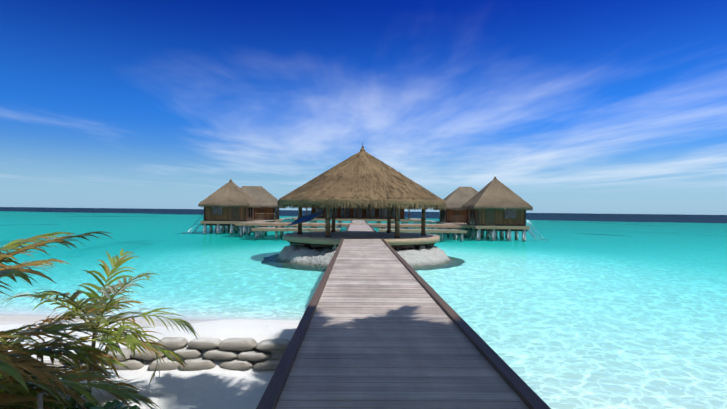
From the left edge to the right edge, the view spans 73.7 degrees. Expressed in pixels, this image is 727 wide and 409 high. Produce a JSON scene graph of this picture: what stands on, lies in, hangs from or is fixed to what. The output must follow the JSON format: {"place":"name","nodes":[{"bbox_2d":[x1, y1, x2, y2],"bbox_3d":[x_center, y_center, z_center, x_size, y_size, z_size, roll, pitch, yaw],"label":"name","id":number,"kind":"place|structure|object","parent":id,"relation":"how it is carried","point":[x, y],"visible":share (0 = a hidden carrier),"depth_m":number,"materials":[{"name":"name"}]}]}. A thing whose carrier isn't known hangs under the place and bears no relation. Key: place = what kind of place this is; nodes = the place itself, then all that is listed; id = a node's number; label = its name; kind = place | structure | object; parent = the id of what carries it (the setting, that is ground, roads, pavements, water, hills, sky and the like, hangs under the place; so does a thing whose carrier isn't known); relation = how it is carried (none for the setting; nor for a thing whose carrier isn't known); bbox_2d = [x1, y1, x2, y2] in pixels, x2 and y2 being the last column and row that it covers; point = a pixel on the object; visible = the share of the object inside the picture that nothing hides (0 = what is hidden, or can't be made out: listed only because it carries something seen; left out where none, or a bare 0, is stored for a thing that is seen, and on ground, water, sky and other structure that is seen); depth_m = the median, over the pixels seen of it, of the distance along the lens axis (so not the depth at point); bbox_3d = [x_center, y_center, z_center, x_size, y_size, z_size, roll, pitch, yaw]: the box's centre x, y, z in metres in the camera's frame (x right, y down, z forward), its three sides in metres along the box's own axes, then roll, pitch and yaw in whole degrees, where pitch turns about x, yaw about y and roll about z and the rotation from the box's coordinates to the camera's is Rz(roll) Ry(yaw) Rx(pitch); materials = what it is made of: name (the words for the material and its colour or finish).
{"place":"outdoors","nodes":[
{"label":"outdoors","id":0,"kind":"place"},
{"bbox_2d":[0,316,299,408],"bbox_3d":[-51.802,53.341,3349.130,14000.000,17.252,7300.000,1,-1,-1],"label":"sand ground","id":1,"kind":"structure","parent":0,"point":[216,387],"depth_m":7.22,"materials":[{"name":"white sand"}]},
{"bbox_2d":[37,393,42,408],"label":"wooden stake","id":2,"kind":"object","parent":1,"relation":"in","point":[39,400],"visible":1,"depth_m":3.39,"materials":[{"name":"grey wood"}]},
{"bbox_2d":[55,382,97,408],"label":"shrub","id":3,"kind":"object","parent":1,"relation":"on","point":[77,405],"visible":0.6,"depth_m":4.95,"materials":[{"name":"green plant"}]},
{"bbox_2d":[0,231,160,408],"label":"young palm","id":4,"kind":"object","parent":1,"relation":"on","point":[38,369],"visible":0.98,"depth_m":4.86,"materials":[{"name":"green plant"}]},
{"bbox_2d":[0,298,185,408],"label":"young palm","id":5,"kind":"object","parent":1,"relation":"on","point":[88,350],"visible":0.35,"depth_m":5.67,"materials":[{"name":"green plant"}]},
{"bbox_2d":[1,248,198,396],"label":"palm","id":6,"kind":"object","parent":1,"relation":"on","point":[98,301],"visible":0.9,"depth_m":6.29,"materials":[{"name":"green plant"}]},
{"bbox_2d":[90,399,155,408],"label":"shrub","id":7,"kind":"object","parent":1,"relation":"on","point":[115,404],"visible":1,"depth_m":4.48,"materials":[{"name":"green plant"}]},
{"bbox_2d":[43,337,289,370],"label":"sandbag wall","id":8,"kind":"structure","parent":1,"relation":"on","point":[228,352],"depth_m":7.48,"materials":[{"name":"beige fabric"}]},
{"bbox_2d":[188,206,281,232],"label":"villa","id":9,"kind":"object","parent":1,"relation":"on","point":[217,217],"visible":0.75,"depth_m":64.46,"materials":[{"name":"brown wood"}]},
{"bbox_2d":[198,178,259,207],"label":"thatched roof","id":10,"kind":"structure","parent":9,"relation":"on","point":[231,193],"depth_m":64.72,"materials":[{"name":"brown wicker"}]},
{"bbox_2d":[235,217,470,239],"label":"walkway","id":11,"kind":"structure","parent":1,"relation":"on","point":[266,224],"depth_m":57.72,"materials":[{"name":"grey wood"}]},
{"bbox_2d":[294,207,420,227],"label":"villa","id":12,"kind":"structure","parent":1,"relation":"on","point":[368,214],"depth_m":98.81,"materials":[{"name":"brown wood"}]},
{"bbox_2d":[276,244,450,267],"bbox_3d":[-0.021,3.889,33.212,14.404,2.602,16.512,1,-1,-1],"label":"rubble mound","id":13,"kind":"object","parent":1,"relation":"on","point":[308,254],"visible":0.25,"depth_m":28.89,"materials":[{"name":"white stone"}]},
{"bbox_2d":[283,231,439,249],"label":"round platform","id":14,"kind":"structure","parent":13,"relation":"on","point":[404,240],"depth_m":30.28,"materials":[{"name":"brown wood"}]},
{"bbox_2d":[287,211,324,234],"bbox_3d":[-3.706,1.193,31.092,1.044,1.639,3.680,1,-1,-30],"label":"hammock","id":15,"kind":"object","parent":14,"relation":"on","point":[305,218],"visible":1,"depth_m":31.19,"materials":[{"name":"blue fabric"}]},
{"bbox_2d":[297,205,425,237],"bbox_3d":[-0.091,-0.720,33.253,10.096,5.600,10.096,1,-1,-1],"label":"gazebo frame","id":16,"kind":"object","parent":14,"relation":"on","point":[397,224],"visible":0.35,"depth_m":33.05,"materials":[{"name":"brown wood"}]},
{"bbox_2d":[277,143,446,209],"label":"thatched roof","id":17,"kind":"structure","parent":16,"relation":"on","point":[363,179],"depth_m":29.51,"materials":[{"name":"brown wicker"}]},
{"bbox_2d":[256,224,550,408],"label":"boardwalk","id":18,"kind":"structure","parent":1,"relation":"on","point":[382,324],"depth_m":5.66,"materials":[{"name":"grey wood"}]},
{"bbox_2d":[436,209,542,239],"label":"villa","id":19,"kind":"object","parent":1,"relation":"on","point":[492,222],"visible":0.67,"depth_m":56.28,"materials":[{"name":"brown wood"}]},
{"bbox_2d":[461,176,532,210],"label":"thatched roof","id":20,"kind":"structure","parent":19,"relation":"on","point":[495,194],"depth_m":56.57,"materials":[{"name":"brown wicker"}]},
{"bbox_2d":[241,186,284,208],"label":"thatched roof","id":21,"kind":"structure","parent":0,"point":[261,196],"depth_m":77.94,"materials":[{"name":"brown wicker"}]},
{"bbox_2d":[0,207,726,408],"bbox_3d":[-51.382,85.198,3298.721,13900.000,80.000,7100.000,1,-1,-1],"label":"lagoon water","id":22,"kind":"structure","parent":0,"point":[593,311],"depth_m":20.67,"materials":[{"name":"teal liquid"}]},
{"bbox_2d":[0,0,726,214],"label":"sky","id":23,"kind":"structure","parent":0,"point":[573,106],"materials":[{"name":"blue"}]},
{"bbox_2d":[434,187,477,210],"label":"thatched roof","id":24,"kind":"structure","parent":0,"point":[457,198],"depth_m":72.30,"materials":[{"name":"brown wicker"}]}
]}

